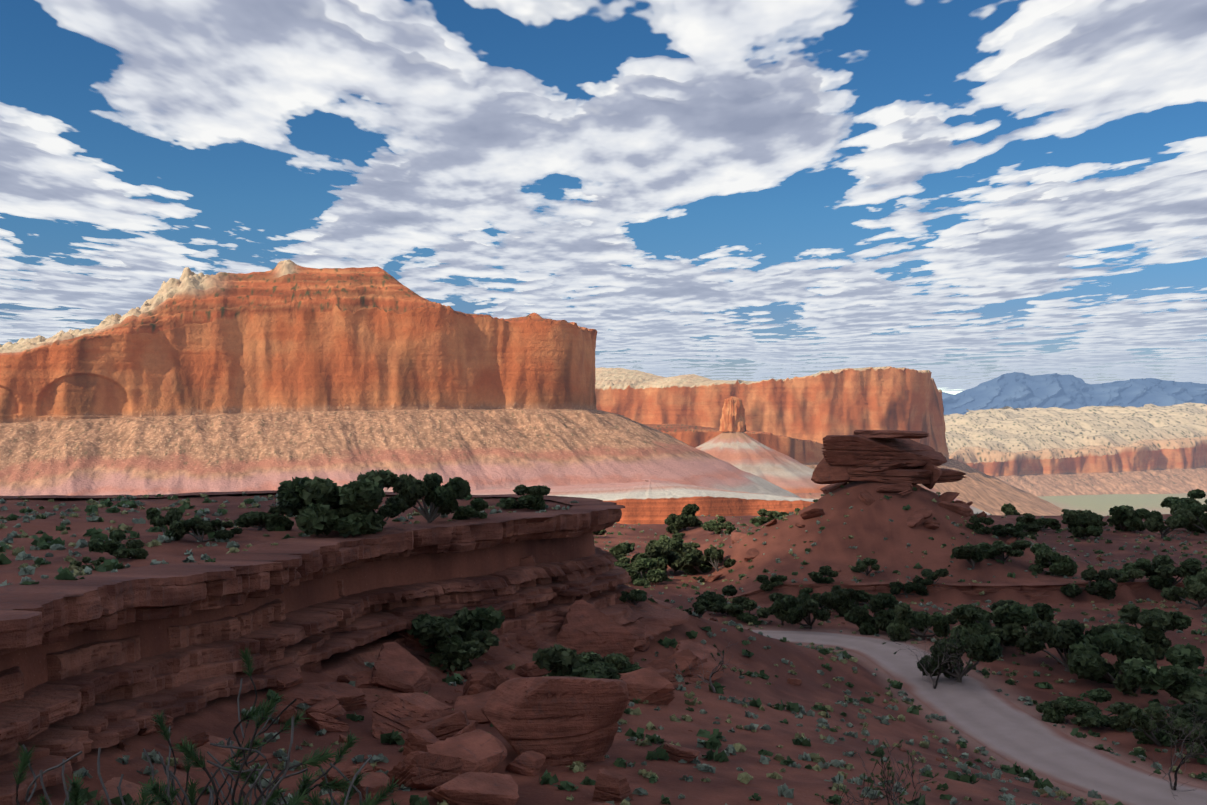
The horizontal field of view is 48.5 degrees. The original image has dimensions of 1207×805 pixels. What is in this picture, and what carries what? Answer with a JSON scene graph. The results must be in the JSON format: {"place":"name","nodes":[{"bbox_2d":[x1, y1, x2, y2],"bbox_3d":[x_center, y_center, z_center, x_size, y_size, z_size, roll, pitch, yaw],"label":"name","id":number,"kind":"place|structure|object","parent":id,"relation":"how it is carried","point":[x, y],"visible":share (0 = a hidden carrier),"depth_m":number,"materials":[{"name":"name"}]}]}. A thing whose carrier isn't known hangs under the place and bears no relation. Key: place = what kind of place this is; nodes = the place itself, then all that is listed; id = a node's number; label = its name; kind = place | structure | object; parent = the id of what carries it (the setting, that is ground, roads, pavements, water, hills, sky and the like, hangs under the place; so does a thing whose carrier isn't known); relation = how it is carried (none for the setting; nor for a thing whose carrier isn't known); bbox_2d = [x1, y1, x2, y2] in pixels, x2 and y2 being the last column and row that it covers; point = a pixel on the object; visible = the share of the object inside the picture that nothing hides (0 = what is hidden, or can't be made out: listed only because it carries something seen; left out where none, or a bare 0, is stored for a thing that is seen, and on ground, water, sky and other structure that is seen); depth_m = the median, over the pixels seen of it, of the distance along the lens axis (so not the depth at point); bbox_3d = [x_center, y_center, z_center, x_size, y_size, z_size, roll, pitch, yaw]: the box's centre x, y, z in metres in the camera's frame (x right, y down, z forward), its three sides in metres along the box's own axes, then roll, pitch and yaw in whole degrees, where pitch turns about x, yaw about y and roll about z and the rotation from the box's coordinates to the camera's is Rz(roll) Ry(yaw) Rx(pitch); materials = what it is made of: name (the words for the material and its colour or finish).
{"place":"outdoors","nodes":[
{"label":"outdoors","id":0,"kind":"place"},
{"bbox_2d":[0,260,800,497],"bbox_3d":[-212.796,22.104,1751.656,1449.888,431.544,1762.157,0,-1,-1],"label":"mesa","id":1,"kind":"structure","parent":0,"point":[189,381],"depth_m":1475.96,"materials":[{"name":"stone"}]},
{"bbox_2d":[0,0,1206,390],"bbox_3d":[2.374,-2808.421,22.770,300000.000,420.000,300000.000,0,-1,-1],"label":"sky","id":2,"kind":"structure","parent":0,"point":[958,194],"depth_m":15293.73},
{"bbox_2d":[0,481,1206,804],"bbox_3d":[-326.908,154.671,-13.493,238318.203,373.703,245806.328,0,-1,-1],"label":"ground","id":3,"kind":"structure","parent":0,"point":[870,527],"depth_m":83.80,"materials":[{"name":"soil"}]},
{"bbox_2d":[70,556,105,568],"bbox_3d":[-21.016,6.602,54.697,1.450,0.662,0.708,0,-1,-28],"label":"juniper","id":4,"kind":"object","parent":3,"relation":"on","point":[97,562],"visible":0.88,"depth_m":54.60,"materials":[{"name":"green plant"}]},
{"bbox_2d":[88,529,148,558],"bbox_3d":[-21.311,6.371,58.919,2.542,1.506,2.267,1,0,-20],"label":"juniper","id":5,"kind":"object","parent":3,"relation":"on","point":[115,547],"visible":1,"depth_m":58.67,"materials":[{"name":"green plant"}]},
{"bbox_2d":[146,507,190,540],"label":"juniper","id":6,"kind":"object","parent":3,"relation":"on","point":[171,519],"visible":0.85,"depth_m":68.48,"materials":[{"name":"green plant"}]},
{"bbox_2d":[176,517,233,541],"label":"juniper","id":7,"kind":"object","parent":3,"relation":"on","point":[197,526],"visible":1,"depth_m":67.57,"materials":[{"name":"green plant"}]},
{"bbox_2d":[13,647,403,804],"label":"shrub","id":8,"kind":"object","parent":3,"relation":"on","point":[254,777],"visible":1,"depth_m":7.00,"materials":[{"name":"green plant"}]},
{"bbox_2d":[209,519,242,533],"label":"juniper","id":9,"kind":"object","parent":3,"relation":"on","point":[217,524],"visible":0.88,"depth_m":70.54,"materials":[{"name":"green plant"}]},
{"bbox_2d":[234,505,293,530],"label":"juniper","id":10,"kind":"object","parent":3,"relation":"on","point":[273,520],"visible":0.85,"depth_m":74.96,"materials":[{"name":"green plant"}]},
{"bbox_2d":[276,486,341,530],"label":"juniper","id":11,"kind":"object","parent":3,"relation":"on","point":[290,505],"visible":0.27,"depth_m":71.17,"materials":[{"name":"green plant"}]},
{"bbox_2d":[277,469,400,537],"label":"juniper","id":12,"kind":"object","parent":3,"relation":"on","point":[362,496],"visible":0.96,"depth_m":70.68,"materials":[{"name":"green plant"}]},
{"bbox_2d":[0,490,689,804],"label":"ledge rock","id":13,"kind":"object","parent":3,"relation":"on","point":[86,697],"visible":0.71,"depth_m":58.35,"materials":[{"name":"red stone"}]},
{"bbox_2d":[371,496,407,521],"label":"juniper","id":14,"kind":"object","parent":3,"relation":"on","point":[393,506],"visible":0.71,"depth_m":74.55,"materials":[{"name":"green plant"}]},
{"bbox_2d":[392,473,470,522],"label":"juniper","id":15,"kind":"object","parent":3,"relation":"on","point":[410,489],"visible":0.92,"depth_m":79.78,"materials":[{"name":"green plant"}]},
{"bbox_2d":[405,606,504,673],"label":"juniper","id":16,"kind":"object","parent":3,"relation":"on","point":[458,640],"visible":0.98,"depth_m":71.48,"materials":[{"name":"green plant"}]},
{"bbox_2d":[452,498,488,519],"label":"juniper","id":17,"kind":"object","parent":3,"relation":"on","point":[470,511],"visible":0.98,"depth_m":82.13,"materials":[{"name":"green plant"}]},
{"bbox_2d":[498,484,549,509],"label":"juniper","id":18,"kind":"object","parent":3,"relation":"on","point":[533,499],"visible":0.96,"depth_m":91.76,"materials":[{"name":"green plant"}]},
{"bbox_2d":[532,644,622,679],"bbox_3d":[-0.789,13.524,64.379,3.844,3.523,6.346,0,-1,-29],"label":"juniper","id":19,"kind":"object","parent":3,"relation":"on","point":[559,660],"visible":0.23,"depth_m":64.88,"materials":[{"name":"green plant"}]},
{"bbox_2d":[593,529,606,534],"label":"juniper","id":20,"kind":"object","parent":3,"relation":"on","point":[602,532],"visible":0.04,"depth_m":225.96,"materials":[{"name":"green plant"}]},
{"bbox_2d":[0,485,1206,804],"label":"shrubs","id":21,"kind":"object","parent":3,"relation":"on","point":[44,541],"visible":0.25,"depth_m":72.90,"materials":[{"name":"plant"}]},
{"bbox_2d":[577,651,643,673],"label":"juniper","id":22,"kind":"object","parent":3,"relation":"on","point":[621,662],"visible":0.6,"depth_m":74.40,"materials":[{"name":"green plant"}]},
{"bbox_2d":[614,557,629,568],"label":"juniper","id":23,"kind":"object","parent":3,"relation":"on","point":[624,562],"visible":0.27,"depth_m":177.36,"materials":[{"name":"green plant"}]},
{"bbox_2d":[609,543,647,562],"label":"juniper","id":24,"kind":"object","parent":3,"relation":"on","point":[619,551],"visible":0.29,"depth_m":181.74,"materials":[{"name":"green plant"}]},
{"bbox_2d":[619,589,646,604],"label":"shrub","id":25,"kind":"object","parent":3,"relation":"on","point":[633,596],"visible":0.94,"depth_m":91.64,"materials":[{"name":"green plant"}]},
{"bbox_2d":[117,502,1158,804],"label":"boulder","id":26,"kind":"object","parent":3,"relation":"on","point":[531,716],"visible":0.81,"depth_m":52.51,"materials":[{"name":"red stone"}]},
{"bbox_2d":[623,558,667,585],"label":"juniper","id":27,"kind":"object","parent":3,"relation":"on","point":[655,576],"visible":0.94,"depth_m":167.06,"materials":[{"name":"green plant"}]},
{"bbox_2d":[629,543,672,574],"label":"juniper","id":28,"kind":"object","parent":3,"relation":"on","point":[658,553],"visible":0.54,"depth_m":175.54,"materials":[{"name":"green plant"}]},
{"bbox_2d":[654,535,683,546],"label":"juniper","id":29,"kind":"object","parent":3,"relation":"on","point":[663,539],"visible":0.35,"depth_m":192.10,"materials":[{"name":"green plant"}]},
{"bbox_2d":[651,537,695,570],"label":"juniper","id":30,"kind":"object","parent":3,"relation":"on","point":[675,543],"visible":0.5,"depth_m":179.25,"materials":[{"name":"green plant"}]},
{"bbox_2d":[672,530,684,538],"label":"juniper","id":31,"kind":"object","parent":3,"relation":"on","point":[677,534],"visible":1,"depth_m":226.63,"materials":[{"name":"green plant"}]},
{"bbox_2d":[664,504,702,533],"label":"juniper","id":32,"kind":"object","parent":3,"relation":"on","point":[685,518],"visible":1,"depth_m":236.85,"materials":[{"name":"green plant"}]},
{"bbox_2d":[675,542,699,557],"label":"juniper","id":33,"kind":"object","parent":3,"relation":"on","point":[690,545],"visible":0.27,"depth_m":188.44,"materials":[{"name":"green plant"}]},
{"bbox_2d":[675,549,714,574],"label":"juniper","id":34,"kind":"object","parent":3,"relation":"on","point":[691,562],"visible":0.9,"depth_m":175.18,"materials":[{"name":"green plant"}]},
{"bbox_2d":[682,599,714,618],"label":"juniper","id":35,"kind":"object","parent":3,"relation":"on","point":[699,606],"visible":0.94,"depth_m":96.97,"materials":[{"name":"green plant"}]},
{"bbox_2d":[693,576,704,581],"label":"bush","id":36,"kind":"object","parent":3,"relation":"on","point":[700,578],"visible":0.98,"depth_m":169.23,"materials":[{"name":"green plant"}]},
{"bbox_2d":[672,641,748,692],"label":"juniper snag","id":37,"kind":"object","parent":3,"relation":"on","point":[712,673],"visible":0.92,"depth_m":78.34,"materials":[{"name":"grey plant"}]},
{"bbox_2d":[702,516,725,533],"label":"juniper","id":38,"kind":"object","parent":3,"relation":"on","point":[710,526],"visible":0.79,"depth_m":216.95,"materials":[{"name":"green plant"}]},
{"bbox_2d":[700,546,735,571],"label":"juniper","id":39,"kind":"object","parent":3,"relation":"on","point":[715,554],"visible":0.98,"depth_m":173.79,"materials":[{"name":"green plant"}]},
{"bbox_2d":[696,584,749,616],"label":"juniper","id":40,"kind":"object","parent":3,"relation":"on","point":[718,601],"visible":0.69,"depth_m":140.36,"materials":[{"name":"green plant"}]},
{"bbox_2d":[715,521,735,533],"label":"juniper","id":41,"kind":"object","parent":3,"relation":"on","point":[728,527],"visible":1,"depth_m":213.75,"materials":[{"name":"green plant"}]},
{"bbox_2d":[723,599,775,622],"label":"juniper","id":42,"kind":"object","parent":3,"relation":"on","point":[737,609],"visible":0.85,"depth_m":135.54,"materials":[{"name":"green plant"}]},
{"bbox_2d":[696,396,829,492],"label":"rock spire","id":43,"kind":"structure","parent":3,"relation":"on","point":[733,444],"depth_m":2239.13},
{"bbox_2d":[749,509,788,524],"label":"juniper","id":44,"kind":"object","parent":3,"relation":"on","point":[763,513],"visible":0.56,"depth_m":227.71,"materials":[{"name":"green plant"}]},
{"bbox_2d":[756,575,787,590],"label":"juniper","id":45,"kind":"object","parent":3,"relation":"on","point":[775,580],"visible":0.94,"depth_m":151.30,"materials":[{"name":"green plant"}]},
{"bbox_2d":[769,592,787,624],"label":"juniper","id":46,"kind":"object","parent":3,"relation":"on","point":[779,613],"visible":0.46,"depth_m":133.23,"materials":[{"name":"green plant"}]},
{"bbox_2d":[796,587,820,599],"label":"juniper","id":47,"kind":"object","parent":3,"relation":"on","point":[814,596],"visible":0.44,"depth_m":150.16,"materials":[{"name":"green plant"}]},
{"bbox_2d":[780,591,838,628],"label":"juniper","id":48,"kind":"object","parent":3,"relation":"on","point":[804,606],"visible":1,"depth_m":130.75,"materials":[{"name":"green plant"}]},
{"bbox_2d":[807,565,838,583],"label":"juniper","id":49,"kind":"object","parent":3,"relation":"on","point":[826,571],"visible":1,"depth_m":152.90,"materials":[{"name":"green plant"}]},
{"bbox_2d":[831,585,868,616],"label":"juniper","id":50,"kind":"object","parent":3,"relation":"on","point":[844,605],"visible":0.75,"depth_m":140.64,"materials":[{"name":"green plant"}]},
{"bbox_2d":[847,593,870,605],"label":"juniper","id":51,"kind":"object","parent":3,"relation":"on","point":[858,602],"visible":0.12,"depth_m":146.82,"materials":[{"name":"green plant"}]},
{"bbox_2d":[851,557,880,575],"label":"juniper","id":52,"kind":"object","parent":3,"relation":"on","point":[862,566],"visible":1,"depth_m":155.40,"materials":[{"name":"green plant"}]},
{"bbox_2d":[844,592,896,634],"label":"juniper","id":53,"kind":"object","parent":3,"relation":"on","point":[863,620],"visible":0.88,"depth_m":128.54,"materials":[{"name":"green plant"}]},
{"bbox_2d":[815,738,938,804],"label":"dry shrub","id":54,"kind":"object","parent":3,"relation":"on","point":[893,775],"visible":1,"depth_m":42.16,"materials":[{"name":"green plant"}]},
{"bbox_2d":[667,430,1106,581],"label":"balanced rock","id":55,"kind":"object","parent":3,"relation":"on","point":[904,461],"visible":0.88,"depth_m":178.52,"materials":[{"name":"red stone"}]},
{"bbox_2d":[889,576,928,597],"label":"juniper","id":56,"kind":"object","parent":3,"relation":"on","point":[896,587],"visible":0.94,"depth_m":149.76,"materials":[{"name":"green plant"}]},
{"bbox_2d":[886,602,949,641],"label":"juniper","id":57,"kind":"object","parent":3,"relation":"on","point":[906,619],"visible":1,"depth_m":123.61,"materials":[{"name":"green plant"}]},
{"bbox_2d":[876,625,980,688],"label":"tree","id":58,"kind":"object","parent":3,"relation":"on","point":[940,671],"visible":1,"depth_m":103.91,"materials":[{"name":"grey plant"}]},
{"bbox_2d":[920,568,948,586],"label":"juniper","id":59,"kind":"object","parent":3,"relation":"on","point":[930,574],"visible":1,"depth_m":149.80,"materials":[{"name":"green plant"}]},
{"bbox_2d":[943,614,956,624],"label":"juniper","id":60,"kind":"object","parent":3,"relation":"on","point":[952,620],"visible":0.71,"depth_m":131.37,"materials":[{"name":"green plant"}]},
{"bbox_2d":[724,581,1184,601],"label":"rock ledge","id":61,"kind":"object","parent":3,"relation":"on","point":[1034,591],"visible":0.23,"depth_m":150.84,"materials":[{"name":"red stone"}]},
{"bbox_2d":[916,626,1002,681],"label":"juniper","id":62,"kind":"object","parent":3,"relation":"on","point":[986,648],"visible":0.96,"depth_m":105.80,"materials":[{"name":"green plant"}]},
{"bbox_2d":[952,544,988,569],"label":"juniper","id":63,"kind":"object","parent":3,"relation":"on","point":[971,554],"visible":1,"depth_m":157.27,"materials":[{"name":"green plant"}]},
{"bbox_2d":[965,515,994,534],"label":"juniper","id":64,"kind":"object","parent":3,"relation":"on","point":[976,527],"visible":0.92,"depth_m":172.20,"materials":[{"name":"green plant"}]},
{"bbox_2d":[950,603,1037,645],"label":"juniper","id":65,"kind":"object","parent":3,"relation":"on","point":[1009,623],"visible":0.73,"depth_m":118.58,"materials":[{"name":"green plant"}]},
{"bbox_2d":[976,540,1031,561],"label":"juniper","id":66,"kind":"object","parent":3,"relation":"on","point":[998,549],"visible":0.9,"depth_m":161.07,"materials":[{"name":"green plant"}]},
{"bbox_2d":[1001,503,1026,514],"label":"juniper","id":67,"kind":"object","parent":3,"relation":"on","point":[1008,509],"visible":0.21,"depth_m":266.66,"materials":[{"name":"green plant"}]},
{"bbox_2d":[990,523,1043,538],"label":"juniper","id":68,"kind":"object","parent":3,"relation":"on","point":[1000,530],"visible":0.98,"depth_m":172.56,"materials":[{"name":"green plant"}]},
{"bbox_2d":[989,599,1054,626],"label":"juniper","id":69,"kind":"object","parent":3,"relation":"on","point":[1045,611],"visible":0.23,"depth_m":129.34,"materials":[{"name":"green plant"}]},
{"bbox_2d":[1015,521,1036,539],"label":"juniper","id":70,"kind":"object","parent":3,"relation":"on","point":[1020,524],"visible":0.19,"depth_m":205.41,"materials":[{"name":"green plant"}]},
{"bbox_2d":[1021,514,1060,531],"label":"juniper","id":71,"kind":"object","parent":3,"relation":"on","point":[1053,524],"visible":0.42,"depth_m":224.29,"materials":[{"name":"green plant"}]},
{"bbox_2d":[1036,700,1066,723],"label":"juniper","id":72,"kind":"object","parent":3,"relation":"on","point":[1049,711],"visible":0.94,"depth_m":93.95,"materials":[{"name":"green plant"}]},
{"bbox_2d":[1028,542,1077,575],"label":"juniper","id":73,"kind":"object","parent":3,"relation":"on","point":[1056,563],"visible":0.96,"depth_m":158.98,"materials":[{"name":"green plant"}]},
{"bbox_2d":[1016,619,1111,671],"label":"juniper","id":74,"kind":"object","parent":3,"relation":"on","point":[1062,636],"visible":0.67,"depth_m":112.26,"materials":[{"name":"green plant"}]},
{"bbox_2d":[944,403,1206,495],"bbox_3d":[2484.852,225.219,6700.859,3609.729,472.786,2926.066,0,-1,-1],"label":"cliff","id":75,"kind":"structure","parent":3,"relation":"on","point":[1101,450],"depth_m":6129.67,"materials":[{"name":"stone"}]},
{"bbox_2d":[1067,524,1089,537],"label":"juniper","id":76,"kind":"object","parent":3,"relation":"on","point":[1070,526],"visible":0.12,"depth_m":209.83,"materials":[{"name":"green plant"}]},
{"bbox_2d":[1062,509,1102,538],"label":"juniper","id":77,"kind":"object","parent":3,"relation":"on","point":[1090,520],"visible":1,"depth_m":207.48,"materials":[{"name":"green plant"}]},
{"bbox_2d":[1061,569,1121,599],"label":"juniper","id":78,"kind":"object","parent":3,"relation":"on","point":[1104,587],"visible":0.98,"depth_m":149.63,"materials":[{"name":"green plant"}]},
{"bbox_2d":[1055,688,1136,730],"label":"juniper","id":79,"kind":"object","parent":3,"relation":"on","point":[1088,714],"visible":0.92,"depth_m":93.55,"materials":[{"name":"green plant"}]},
{"bbox_2d":[1094,512,1107,525],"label":"juniper","id":80,"kind":"object","parent":3,"relation":"on","point":[1101,518],"visible":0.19,"depth_m":230.16,"materials":[{"name":"green plant"}]},
{"bbox_2d":[1066,629,1157,694],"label":"juniper","id":81,"kind":"object","parent":3,"relation":"on","point":[1086,661],"visible":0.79,"depth_m":105.88,"materials":[{"name":"green plant"}]},
{"bbox_2d":[1106,505,1149,531],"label":"juniper","id":82,"kind":"object","parent":3,"relation":"on","point":[1123,518],"visible":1,"depth_m":220.38,"materials":[{"name":"green plant"}]},
{"bbox_2d":[1108,558,1150,582],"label":"juniper","id":83,"kind":"object","parent":3,"relation":"on","point":[1130,571],"visible":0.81,"depth_m":152.96,"materials":[{"name":"green plant"}]},
{"bbox_2d":[1106,604,1191,659],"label":"juniper","id":84,"kind":"object","parent":3,"relation":"on","point":[1154,622],"visible":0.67,"depth_m":118.66,"materials":[{"name":"green plant"}]},
{"bbox_2d":[1121,702,1190,746],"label":"juniper","id":85,"kind":"object","parent":3,"relation":"on","point":[1130,718],"visible":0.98,"depth_m":88.00,"materials":[{"name":"green plant"}]},
{"bbox_2d":[1120,643,1206,703],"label":"juniper","id":86,"kind":"object","parent":3,"relation":"on","point":[1180,680],"visible":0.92,"depth_m":99.65,"materials":[{"name":"green plant"}]},
{"bbox_2d":[1128,699,1206,799],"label":"tree","id":87,"kind":"object","parent":3,"relation":"on","point":[1185,758],"visible":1,"depth_m":75.78,"materials":[{"name":"green plant"}]},
{"bbox_2d":[1143,508,1196,537],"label":"juniper","id":88,"kind":"object","parent":3,"relation":"on","point":[1179,518],"visible":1,"depth_m":207.35,"materials":[{"name":"green plant"}]},
{"bbox_2d":[1144,554,1201,589],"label":"juniper","id":89,"kind":"object","parent":3,"relation":"on","point":[1162,571],"visible":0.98,"depth_m":151.22,"materials":[{"name":"green plant"}]},
{"bbox_2d":[1158,698,1206,752],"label":"juniper","id":90,"kind":"object","parent":3,"relation":"on","point":[1187,713],"visible":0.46,"depth_m":89.43,"materials":[{"name":"green plant"}]},
{"bbox_2d":[1160,488,1206,513],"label":"juniper","id":91,"kind":"object","parent":3,"relation":"on","point":[1194,495],"visible":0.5,"depth_m":259.77,"materials":[{"name":"green plant"}]},
{"bbox_2d":[1161,570,1206,608],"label":"juniper","id":92,"kind":"object","parent":3,"relation":"on","point":[1195,588],"visible":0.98,"depth_m":142.45,"materials":[{"name":"green plant"}]},
{"bbox_2d":[1166,499,1205,530],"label":"juniper","id":93,"kind":"object","parent":3,"relation":"on","point":[1174,505],"visible":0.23,"depth_m":222.45,"materials":[{"name":"green plant"}]},
{"bbox_2d":[1184,503,1206,533],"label":"juniper","id":94,"kind":"object","parent":3,"relation":"on","point":[1196,510],"visible":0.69,"depth_m":215.35,"materials":[{"name":"green plant"}]},
{"bbox_2d":[1184,724,1206,758],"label":"juniper","id":95,"kind":"object","parent":3,"relation":"on","point":[1195,735],"visible":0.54,"depth_m":85.20,"materials":[{"name":"green plant"}]},
{"bbox_2d":[470,478,813,523],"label":"moenkopi cliffs","id":96,"kind":"structure","parent":0,"point":[650,501],"depth_m":960.36,"materials":[{"name":"stone"}]},
{"bbox_2d":[644,424,989,514],"bbox_3d":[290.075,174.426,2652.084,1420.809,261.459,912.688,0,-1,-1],"label":"hill","id":97,"kind":"structure","parent":0,"point":[808,453],"depth_m":2662.96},
{"bbox_2d":[595,366,1062,515],"bbox_3d":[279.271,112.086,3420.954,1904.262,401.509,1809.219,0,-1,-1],"label":"mesa","id":98,"kind":"structure","parent":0,"point":[819,406],"depth_m":3030.75,"materials":[{"name":"stone"}]},
{"bbox_2d":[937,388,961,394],"label":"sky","id":99,"kind":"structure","parent":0,"point":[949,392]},
{"bbox_2d":[750,629,1206,804],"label":"road","id":100,"kind":"structure","parent":0,"point":[982,713],"depth_m":90.49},
{"bbox_2d":[942,372,1206,414],"bbox_3d":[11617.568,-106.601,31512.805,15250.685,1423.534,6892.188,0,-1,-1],"label":"mountains","id":101,"kind":"structure","parent":0,"point":[1021,390],"depth_m":32564.01,"materials":[{"name":"stone"}]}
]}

